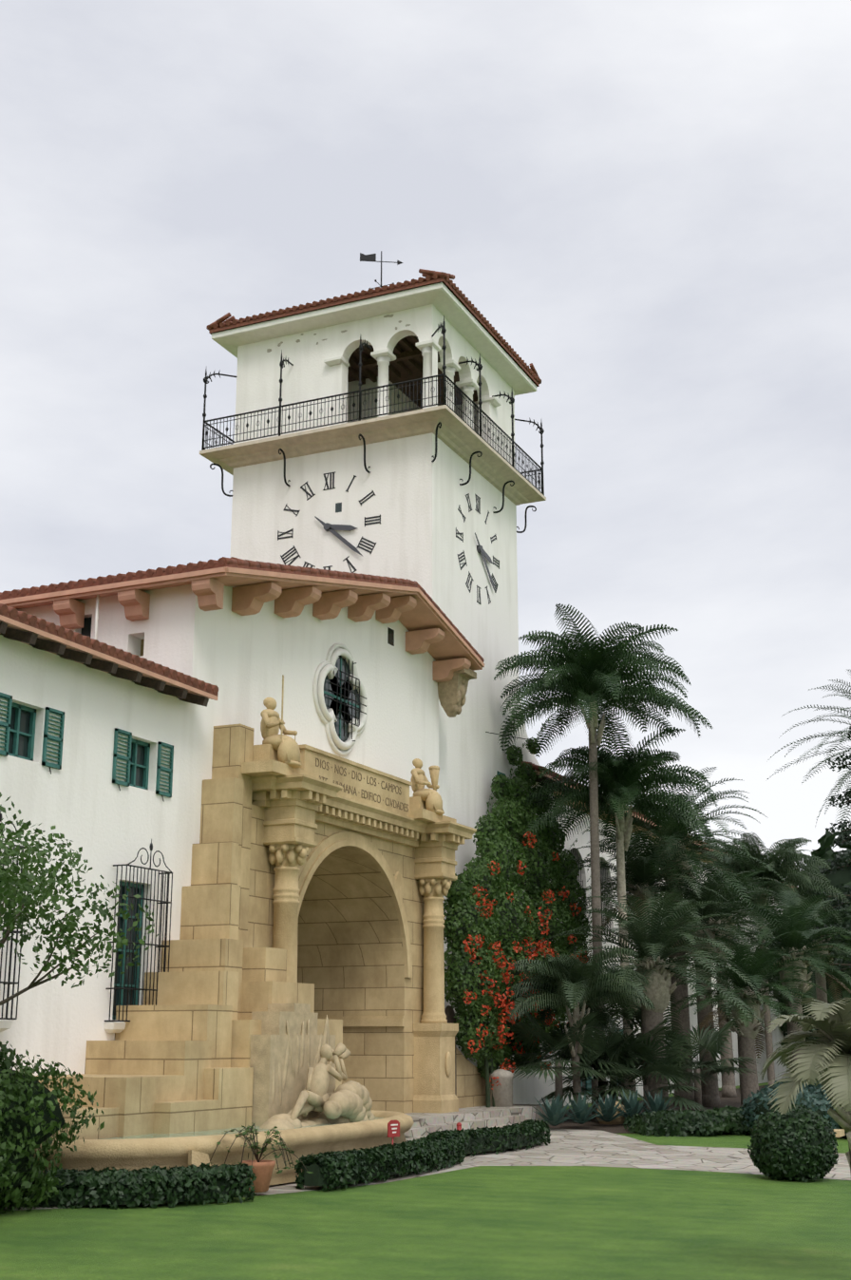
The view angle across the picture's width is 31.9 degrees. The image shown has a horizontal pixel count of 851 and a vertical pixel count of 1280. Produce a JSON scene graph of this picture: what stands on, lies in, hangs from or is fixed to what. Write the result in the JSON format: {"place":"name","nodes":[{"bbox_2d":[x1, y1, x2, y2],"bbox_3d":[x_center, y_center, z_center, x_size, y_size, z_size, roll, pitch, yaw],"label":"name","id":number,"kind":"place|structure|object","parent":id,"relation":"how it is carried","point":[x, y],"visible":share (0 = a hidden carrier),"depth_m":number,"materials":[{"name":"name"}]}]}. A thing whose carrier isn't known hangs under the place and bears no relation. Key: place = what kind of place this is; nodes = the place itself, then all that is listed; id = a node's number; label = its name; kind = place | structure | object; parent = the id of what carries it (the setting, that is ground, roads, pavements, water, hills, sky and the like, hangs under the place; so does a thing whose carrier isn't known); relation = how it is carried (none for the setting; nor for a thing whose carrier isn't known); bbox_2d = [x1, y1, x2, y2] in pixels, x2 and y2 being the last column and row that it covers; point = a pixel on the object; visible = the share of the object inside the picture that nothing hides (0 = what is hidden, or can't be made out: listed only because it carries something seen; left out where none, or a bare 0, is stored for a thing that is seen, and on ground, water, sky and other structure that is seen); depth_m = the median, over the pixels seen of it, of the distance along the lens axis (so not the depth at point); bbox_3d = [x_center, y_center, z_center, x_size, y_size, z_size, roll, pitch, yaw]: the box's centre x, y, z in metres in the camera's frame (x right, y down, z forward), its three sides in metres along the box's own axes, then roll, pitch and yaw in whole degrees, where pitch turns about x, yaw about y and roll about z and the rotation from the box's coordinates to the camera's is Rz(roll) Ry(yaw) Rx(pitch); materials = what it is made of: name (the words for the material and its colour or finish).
{"place":"outdoors","nodes":[
{"label":"outdoors","id":0,"kind":"place"},
{"bbox_2d":[0,792,159,1005],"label":"tree","id":1,"kind":"object","parent":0,"point":[9,889],"depth_m":18.83,"materials":[{"name":"plant"}]},
{"bbox_2d":[0,603,218,696],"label":"wing roof tiles","id":2,"kind":"object","parent":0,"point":[34,621],"visible":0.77,"depth_m":26.05,"materials":[{"name":"tile"}]},
{"bbox_2d":[94,594,99,639],"bbox_3d":[-6.747,-0.188,30.525,0.065,2.000,0.065,-1,-15,2],"label":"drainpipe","id":3,"kind":"object","parent":2,"relation":"attached to","point":[96,618],"visible":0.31,"depth_m":30.57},
{"bbox_2d":[35,723,343,1139],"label":"stepped stone buttress","id":4,"kind":"structure","parent":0,"point":[176,1060],"depth_m":26.46,"materials":[{"name":"stone"}]},
{"bbox_2d":[210,1123,313,1173],"bbox_3d":[-2.439,7.367,21.584,1.373,0.692,1.340,-7,-16,24],"label":"pot plant","id":5,"kind":"object","parent":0,"point":[261,1153],"depth_m":21.53,"materials":[{"name":"plant"}]},
{"bbox_2d":[249,1003,374,1128],"bbox_3d":[-2.033,7.943,26.774,1.537,2.750,4.000,-7,-16,24],"label":"fountain sculpture group","id":6,"kind":"object","parent":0,"point":[295,1060],"visible":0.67,"depth_m":26.44},
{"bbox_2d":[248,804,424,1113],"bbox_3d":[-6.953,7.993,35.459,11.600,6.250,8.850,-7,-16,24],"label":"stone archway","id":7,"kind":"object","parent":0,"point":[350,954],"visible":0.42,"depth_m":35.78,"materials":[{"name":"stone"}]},
{"bbox_2d":[0,1081,850,1279],"bbox_3d":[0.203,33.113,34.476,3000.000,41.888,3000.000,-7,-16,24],"label":"lawn","id":8,"kind":"structure","parent":0,"point":[542,1223],"depth_m":18.19,"materials":[{"name":"green plant"}]},
{"bbox_2d":[0,1040,104,1213],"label":"shrub","id":9,"kind":"object","parent":8,"relation":"on","point":[31,1118],"visible":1,"depth_m":18.96,"materials":[{"name":"green plant"}]},
{"bbox_2d":[0,634,191,1075],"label":"wing wall","id":10,"kind":"structure","parent":8,"relation":"on","point":[80,799],"depth_m":26.00,"materials":[{"name":"paint"}]},
{"bbox_2d":[0,1019,125,1032],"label":"wing sills","id":11,"kind":"structure","parent":10,"relation":"attached to","point":[108,1026],"depth_m":25.89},
{"bbox_2d":[0,766,172,1021],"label":"wing grilles","id":12,"kind":"object","parent":10,"relation":"attached to","point":[16,931],"visible":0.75,"depth_m":26.61,"materials":[{"name":"metal"}]},
{"bbox_2d":[0,692,173,1019],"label":"window shutters","id":13,"kind":"object","parent":10,"relation":"attached to","point":[30,735],"visible":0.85,"depth_m":26.97,"materials":[{"name":"wood"}]},
{"bbox_2d":[8,707,144,1015],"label":"windows","id":14,"kind":"structure","parent":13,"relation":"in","point":[23,742],"depth_m":27.09,"materials":[{"name":"glass"}]},
{"bbox_2d":[0,621,209,706],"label":"roof rafters","id":15,"kind":"object","parent":10,"relation":"on","point":[33,640],"visible":0.85,"depth_m":26.39,"materials":[{"name":"wood"}]},
{"bbox_2d":[0,614,217,700],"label":"roof eave","id":16,"kind":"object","parent":10,"relation":"attached to","point":[41,634],"depth_m":26.13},
{"bbox_2d":[0,1162,256,1209],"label":"hedge","id":17,"kind":"object","parent":8,"relation":"on","point":[153,1187],"visible":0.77,"depth_m":19.79,"materials":[{"name":"green plant"}]},
{"bbox_2d":[17,584,448,1008],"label":"gable walls","id":18,"kind":"structure","parent":8,"relation":"on","point":[243,663],"depth_m":32.81,"materials":[{"name":"paint"}]},
{"bbox_2d":[81,616,92,636],"bbox_3d":[-6.833,0.029,31.144,1.200,1.300,0.020,-7,-16,24],"label":"window","id":19,"kind":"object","parent":18,"relation":"attached to","point":[86,630],"depth_m":31.35,"materials":[{"name":"grey"}]},
{"bbox_2d":[0,566,484,670],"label":"roof eave","id":20,"kind":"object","parent":18,"relation":"attached to","point":[425,613],"depth_m":32.41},
{"bbox_2d":[0,556,484,662],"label":"gable roof tiles","id":21,"kind":"object","parent":20,"relation":"on","point":[232,562],"visible":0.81,"depth_m":30.98,"materials":[{"name":"tile"}]},
{"bbox_2d":[53,577,471,682],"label":"eave brackets","id":22,"kind":"object","parent":18,"relation":"attached to","point":[249,600],"visible":0.88,"depth_m":32.93,"materials":[{"name":"wood"}]},
{"bbox_2d":[312,642,368,756],"bbox_3d":[-1.972,1.400,35.409,0.200,2.726,2.726,-7,-16,24],"label":"window surround","id":23,"kind":"object","parent":18,"relation":"attached to","point":[326,716],"visible":0.92,"depth_m":34.98,"materials":[{"name":"paint"}]},
{"bbox_2d":[324,658,359,739],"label":"window mullions","id":24,"kind":"object","parent":23,"relation":"in","point":[334,697],"visible":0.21,"depth_m":35.40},
{"bbox_2d":[324,656,361,742],"bbox_3d":[-2.024,1.406,35.432,0.001,2.120,2.120,-7,-16,24],"label":"quatrefoil window","id":25,"kind":"structure","parent":24,"relation":"in","point":[329,702],"depth_m":35.45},
{"bbox_2d":[328,655,366,741],"bbox_3d":[-1.920,1.394,35.386,0.234,1.924,1.900,-7,-16,24],"label":"window grille","id":26,"kind":"object","parent":23,"relation":"in","point":[345,697],"visible":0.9,"depth_m":35.31,"materials":[{"name":"metal"}]},
{"bbox_2d":[387,627,394,646],"bbox_3d":[-0.901,-0.081,38.401,0.023,0.430,0.350,-7,-16,24],"label":"small window","id":27,"kind":"structure","parent":18,"relation":"attached to","point":[391,637],"depth_m":38.39,"materials":[{"name":"grey"}]},
{"bbox_2d":[438,668,477,717],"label":"carved bracket","id":28,"kind":"object","parent":18,"relation":"attached to","point":[451,693],"visible":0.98,"depth_m":40.70,"materials":[{"name":"stone"}]},
{"bbox_2d":[230,432,559,1105],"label":"tower shaft","id":29,"kind":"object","parent":8,"relation":"on","point":[417,500],"visible":0.23,"depth_m":45.99,"materials":[{"name":"paint"}]},
{"bbox_2d":[199,404,546,505],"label":"balcony slab","id":30,"kind":"structure","parent":29,"relation":"attached to","point":[459,436],"depth_m":46.45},
{"bbox_2d":[201,315,544,533],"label":"balcony railing","id":31,"kind":"object","parent":30,"relation":"attached to","point":[444,348],"visible":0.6,"depth_m":46.69,"materials":[{"name":"metal"}]},
{"bbox_2d":[234,304,515,464],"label":"belfry wall","id":32,"kind":"structure","parent":30,"relation":"on","point":[310,374],"depth_m":47.71,"materials":[{"name":"paint"}]},
{"bbox_2d":[267,314,410,352],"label":"tower paint patches","id":33,"kind":"object","parent":32,"relation":"attached to","point":[342,332],"visible":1,"depth_m":47.52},
{"bbox_2d":[211,282,536,395],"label":"roof eave","id":34,"kind":"object","parent":32,"relation":"attached to","point":[453,310],"visible":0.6,"depth_m":47.58,"materials":[{"name":"paint"}]},
{"bbox_2d":[206,268,541,386],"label":"tower roof tiles","id":35,"kind":"object","parent":29,"relation":"on","point":[220,324],"visible":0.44,"depth_m":47.44,"materials":[{"name":"tile"}]},
{"bbox_2d":[360,250,402,288],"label":"weather vane","id":36,"kind":"object","parent":35,"relation":"on","point":[368,257],"visible":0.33,"depth_m":51.64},
{"bbox_2d":[277,471,499,604],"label":"clock numerals","id":37,"kind":"object","parent":29,"relation":"attached to","point":[374,544],"visible":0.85,"depth_m":46.20,"materials":[{"name":"metal"}]},
{"bbox_2d":[314,515,496,592],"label":"clock hands","id":38,"kind":"object","parent":29,"relation":"attached to","point":[332,528],"visible":1,"depth_m":45.63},
{"bbox_2d":[347,335,477,409],"bbox_3d":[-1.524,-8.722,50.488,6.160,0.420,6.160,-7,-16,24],"label":"belfry arch openings","id":39,"kind":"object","parent":29,"relation":"attached to","point":[406,364],"depth_m":49.57,"materials":[{"name":"black"}]},
{"bbox_2d":[324,339,501,429],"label":"columns","id":40,"kind":"structure","parent":29,"relation":"on","point":[386,356],"depth_m":46.50,"materials":[{"name":"paint"}]},
{"bbox_2d":[335,502,503,781],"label":"small tower openings","id":41,"kind":"object","parent":29,"relation":"in","point":[338,506],"visible":0.39,"depth_m":45.80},
{"bbox_2d":[485,731,557,802],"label":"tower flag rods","id":42,"kind":"object","parent":29,"relation":"attached to","point":[527,739],"visible":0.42,"depth_m":46.25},
{"bbox_2d":[521,761,796,887],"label":"wing roof tiles","id":43,"kind":"object","parent":29,"relation":"attached to","point":[536,767],"visible":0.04,"depth_m":49.15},
{"bbox_2d":[529,773,733,863],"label":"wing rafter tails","id":44,"kind":"object","parent":43,"relation":"attached to","point":[540,779],"visible":0.06,"depth_m":55.39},
{"bbox_2d":[0,1128,850,1210],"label":"paved path","id":45,"kind":"structure","parent":8,"relation":"on","point":[567,1147],"depth_m":28.95,"materials":[{"name":"stone"}]},
{"bbox_2d":[188,1149,210,1166],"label":"stone block","id":46,"kind":"structure","parent":45,"relation":"on","point":[197,1158],"depth_m":20.97,"materials":[{"name":"stone"}]},
{"bbox_2d":[33,1109,414,1184],"bbox_3d":[-2.446,8.380,24.599,2.440,0.780,10.080,-7,-16,24],"label":"fountain basin","id":47,"kind":"object","parent":45,"relation":"on","point":[127,1154],"visible":0.58,"depth_m":21.73,"materials":[{"name":"stone"}]},
{"bbox_2d":[99,1116,384,1139],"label":"fountain water","id":48,"kind":"structure","parent":47,"relation":"in","point":[199,1133],"depth_m":23.71,"materials":[{"name":"liquid"}]},
{"bbox_2d":[242,1159,275,1192],"bbox_3d":[-2.421,7.740,21.514,0.487,0.420,0.500,-7,-16,24],"label":"pot","id":49,"kind":"object","parent":45,"relation":"on","point":[262,1169],"visible":0.73,"depth_m":21.35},
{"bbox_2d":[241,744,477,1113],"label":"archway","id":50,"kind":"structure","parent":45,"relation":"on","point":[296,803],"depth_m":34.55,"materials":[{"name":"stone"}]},
{"bbox_2d":[253,674,444,815],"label":"statues","id":51,"kind":"object","parent":50,"relation":"on","point":[275,745],"visible":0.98,"depth_m":30.60,"materials":[{"name":"stone"}]},
{"bbox_2d":[315,757,401,794],"bbox_3d":[-1.466,3.108,33.750,0.008,0.189,4.263,-7,-16,24],"label":"inscription","id":52,"kind":"object","parent":50,"relation":"attached to","point":[390,786],"visible":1,"depth_m":33.66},
{"bbox_2d":[319,775,408,811],"bbox_3d":[-1.466,3.455,33.657,0.008,0.189,5.036,-7,-16,24],"label":"inscription","id":53,"kind":"object","parent":50,"relation":"attached to","point":[399,806],"visible":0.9,"depth_m":34.08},
{"bbox_2d":[387,1119,400,1144],"bbox_3d":[-0.529,8.418,24.820,0.118,0.820,0.250,-7,-16,24],"label":"sign","id":54,"kind":"object","parent":45,"relation":"on","point":[391,1131],"visible":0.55,"depth_m":24.87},
{"bbox_2d":[294,1118,551,1190],"bbox_3d":[0.309,9.281,27.259,1.250,0.553,11.370,-5,-16,20],"label":"hedge","id":55,"kind":"object","parent":45,"relation":"on","point":[431,1151],"visible":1,"depth_m":24.71,"materials":[{"name":"green plant"}]},
{"bbox_2d":[457,1122,461,1130],"bbox_3d":[0.686,10.056,30.294,0.105,0.490,0.105,-1,-15,2],"label":"standpipe","id":56,"kind":"object","parent":45,"relation":"on","point":[459,1125],"visible":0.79,"depth_m":30.30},
{"bbox_2d":[404,1104,548,1140],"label":"stone wall","id":57,"kind":"structure","parent":8,"relation":"on","point":[425,1124],"depth_m":34.88,"materials":[{"name":"stone"}]},
{"bbox_2d":[489,1069,514,1107],"bbox_3d":[1.959,11.592,38.615,0.660,0.930,0.660,-7,-16,24],"label":"stone post","id":58,"kind":"object","parent":57,"relation":"on","point":[503,1094],"visible":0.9,"depth_m":38.37,"materials":[{"name":"stone"}]},
{"bbox_2d":[548,1083,781,1133],"bbox_3d":[17.111,19.163,63.052,8.800,0.162,62.300,-7,-16,24],"label":"planting bed","id":59,"kind":"object","parent":8,"relation":"on","point":[620,1128],"visible":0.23,"depth_m":38.78,"materials":[{"name":"soil"}]},
{"bbox_2d":[530,1094,586,1126],"bbox_3d":[3.206,11.368,36.175,1.548,0.799,1.521,-7,-16,24],"label":"agave","id":60,"kind":"object","parent":59,"relation":"on","point":[556,1113],"visible":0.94,"depth_m":36.05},
{"bbox_2d":[506,1009,627,1122],"bbox_3d":[3.535,11.287,39.696,3.491,2.980,3.986,-7,-16,24],"label":"fan palm","id":61,"kind":"object","parent":59,"relation":"on","point":[588,1039],"visible":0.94,"depth_m":39.42,"materials":[{"name":"plant"}]},
{"bbox_2d":[502,947,655,1123],"bbox_3d":[4.134,10.489,39.636,4.076,4.502,4.781,-7,-16,24],"label":"palm tree","id":62,"kind":"object","parent":59,"relation":"on","point":[569,982],"depth_m":39.55,"materials":[{"name":"plant"}]},
{"bbox_2d":[563,1091,605,1124],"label":"agave","id":63,"kind":"object","parent":59,"relation":"on","point":[582,1115],"visible":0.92,"depth_m":36.90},
{"bbox_2d":[535,1026,650,1121],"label":"fan palm","id":64,"kind":"object","parent":59,"relation":"on","point":[595,1088],"visible":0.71,"depth_m":40.13,"materials":[{"name":"plant"}]},
{"bbox_2d":[558,993,642,1101],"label":"fan palm","id":65,"kind":"object","parent":59,"relation":"on","point":[627,1019],"visible":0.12,"depth_m":44.54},
{"bbox_2d":[494,603,712,1102],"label":"queen palm","id":66,"kind":"object","parent":59,"relation":"on","point":[583,672],"depth_m":45.58,"materials":[{"name":"plant"}]},
{"bbox_2d":[588,1092,630,1122],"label":"agave","id":67,"kind":"object","parent":59,"relation":"on","point":[610,1111],"visible":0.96,"depth_m":37.84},
{"bbox_2d":[596,1101,626,1124],"bbox_3d":[4.886,12.457,39.160,0.780,0.720,1.020,-7,-16,24],"label":"planter","id":68,"kind":"object","parent":59,"relation":"on","point":[619,1120],"visible":0.23,"depth_m":38.80,"materials":[{"name":"stone"}]},
{"bbox_2d":[520,726,719,1094],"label":"queen palm","id":69,"kind":"object","parent":59,"relation":"on","point":[621,780],"depth_m":46.39,"materials":[{"name":"plant"}]},
{"bbox_2d":[563,1012,691,1107],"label":"fan palm","id":70,"kind":"object","parent":59,"relation":"on","point":[640,1038],"visible":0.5,"depth_m":40.61,"materials":[{"name":"plant"}]},
{"bbox_2d":[615,1088,652,1119],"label":"agave","id":71,"kind":"object","parent":59,"relation":"on","point":[633,1105],"visible":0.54,"depth_m":38.41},
{"bbox_2d":[581,1030,707,1111],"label":"fan palm","id":72,"kind":"object","parent":59,"relation":"on","point":[674,1060],"visible":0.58,"depth_m":40.64,"materials":[{"name":"plant"}]},
{"bbox_2d":[561,819,737,1105],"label":"palm","id":73,"kind":"object","parent":59,"relation":"on","point":[632,866],"depth_m":49.23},
{"bbox_2d":[532,890,770,1112],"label":"date palm","id":74,"kind":"object","parent":59,"relation":"on","point":[655,938],"depth_m":41.41,"materials":[{"name":"plant"}]},
{"bbox_2d":[638,1089,680,1112],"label":"agave","id":75,"kind":"object","parent":59,"relation":"on","point":[658,1103],"visible":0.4,"depth_m":39.08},
{"bbox_2d":[573,766,789,1106],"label":"date palm","id":76,"kind":"object","parent":59,"relation":"on","point":[700,806],"depth_m":50.39,"materials":[{"name":"plant"}]},
{"bbox_2d":[623,1108,740,1136],"bbox_3d":[6.247,11.842,36.458,2.825,0.750,3.268,-1,-15,5],"label":"shrub","id":77,"kind":"object","parent":59,"relation":"on","point":[686,1122],"visible":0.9,"depth_m":35.55,"materials":[{"name":"green plant"}]},
{"bbox_2d":[642,1017,761,1110],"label":"fan palm","id":78,"kind":"object","parent":59,"relation":"on","point":[716,1041],"visible":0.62,"depth_m":43.50,"materials":[{"name":"plant"}]},
{"bbox_2d":[611,864,809,1107],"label":"date palm","id":79,"kind":"object","parent":59,"relation":"on","point":[707,909],"depth_m":49.51,"materials":[{"name":"plant"}]},
{"bbox_2d":[697,1105,754,1135],"bbox_3d":[7.611,12.082,37.432,2.759,0.780,3.409,-7,-16,24],"label":"shrub","id":80,"kind":"object","parent":59,"relation":"on","point":[742,1129],"visible":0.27,"depth_m":36.38,"materials":[{"name":"green plant"}]},
{"bbox_2d":[659,863,795,1097],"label":"palm","id":81,"kind":"object","parent":59,"relation":"on","point":[739,900],"depth_m":57.05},
{"bbox_2d":[699,890,850,1071],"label":"date palm","id":82,"kind":"object","parent":59,"relation":"on","point":[801,929],"depth_m":48.11,"materials":[{"name":"plant"}]},
{"bbox_2d":[699,832,850,1087],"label":"palm","id":83,"kind":"object","parent":59,"relation":"on","point":[782,868],"depth_m":60.69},
{"bbox_2d":[753,889,850,1040],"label":"palm","id":84,"kind":"object","parent":59,"relation":"on","point":[828,922],"depth_m":66.24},
{"bbox_2d":[766,668,850,831],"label":"canary palm","id":85,"kind":"object","parent":59,"relation":"on","point":[844,738],"visible":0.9,"depth_m":74.13,"materials":[{"name":"plant"}]},
{"bbox_2d":[556,802,790,1106],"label":"wing wall","id":86,"kind":"structure","parent":8,"relation":"on","point":[584,839],"depth_m":56.64,"materials":[{"name":"paint"}]},
{"bbox_2d":[580,1029,623,1094],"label":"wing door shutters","id":87,"kind":"object","parent":86,"relation":"attached to","point":[587,1084],"visible":0.04,"depth_m":51.41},
{"bbox_2d":[582,1030,621,1094],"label":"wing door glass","id":88,"kind":"object","parent":86,"relation":"in","point":[584,1086],"visible":0.11,"depth_m":51.11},
{"bbox_2d":[567,848,727,957],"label":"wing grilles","id":89,"kind":"object","parent":86,"relation":"attached to","point":[581,881],"depth_m":55.38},
{"bbox_2d":[534,770,792,887],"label":"wing roof soffit","id":90,"kind":"structure","parent":86,"relation":"attached to","point":[545,775],"depth_m":60.13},
{"bbox_2d":[664,931,835,1106],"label":"date palm","id":91,"kind":"object","parent":8,"relation":"on","point":[753,969],"depth_m":45.68,"materials":[{"name":"plant"}]},
{"bbox_2d":[778,903,789,1069],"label":"tree","id":92,"kind":"object","parent":8,"relation":"on","point":[783,1028],"depth_m":81.06,"materials":[{"name":"green plant"}]},
{"bbox_2d":[740,1080,845,1138],"bbox_3d":[9.048,11.439,36.424,2.598,1.575,3.411,-7,-16,24],"label":"agave plant","id":93,"kind":"object","parent":8,"relation":"on","point":[756,1106],"visible":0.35,"depth_m":35.70,"materials":[{"name":"green plant"}]},
{"bbox_2d":[747,1103,839,1182],"bbox_3d":[6.388,8.704,25.883,1.551,1.291,1.569,-7,-16,24],"label":"ball bush","id":94,"kind":"object","parent":8,"relation":"on","point":[798,1142],"visible":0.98,"depth_m":25.42,"materials":[{"name":"green plant"}]},
{"bbox_2d":[755,830,850,1045],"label":"tree","id":95,"kind":"object","parent":8,"relation":"on","point":[825,850],"visible":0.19,"depth_m":73.16,"materials":[{"name":"green plant"}]},
{"bbox_2d":[759,997,850,1172],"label":"pale palm","id":96,"kind":"object","parent":8,"relation":"on","point":[826,1060],"depth_m":15.45,"materials":[{"name":"plant"}]},
{"bbox_2d":[803,1078,846,1137],"bbox_3d":[10.388,11.402,36.971,2.717,1.976,3.330,-7,-16,24],"label":"shrub","id":97,"kind":"object","parent":8,"relation":"on","point":[817,1090],"visible":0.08,"depth_m":36.02,"materials":[{"name":"green plant"}]},
{"bbox_2d":[802,725,850,976],"bbox_3d":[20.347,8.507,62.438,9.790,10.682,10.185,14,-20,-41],"label":"araucaria tufts","id":98,"kind":"object","parent":8,"relation":"on","point":[844,825],"visible":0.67,"depth_m":63.31,"materials":[{"name":"plant"}]},
{"bbox_2d":[834,1128,845,1149],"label":"stone block","id":99,"kind":"structure","parent":8,"relation":"on","point":[840,1133],"depth_m":31.73,"materials":[{"name":"stone"}]},
{"bbox_2d":[0,0,850,886],"label":"sky","id":100,"kind":"structure","parent":0,"point":[649,201],"materials":[{"name":"grey"}]},
{"bbox_2d":[444,1005,457,1095],"bbox_3d":[0.591,10.412,37.245,0.001,2.500,0.900,-7,-16,24],"label":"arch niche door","id":101,"kind":"structure","parent":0,"point":[449,1012],"depth_m":37.53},
{"bbox_2d":[456,1047,485,1108],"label":"low wall","id":102,"kind":"structure","parent":0,"point":[470,1087],"depth_m":38.16,"materials":[{"name":"stone"}]},
{"bbox_2d":[443,716,592,1108],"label":"bougainvillea","id":103,"kind":"object","parent":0,"point":[484,946],"depth_m":41.77,"materials":[{"name":"plant"}]},
{"bbox_2d":[769,837,811,878],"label":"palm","id":104,"kind":"object","parent":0,"point":[796,850],"depth_m":144.30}
]}

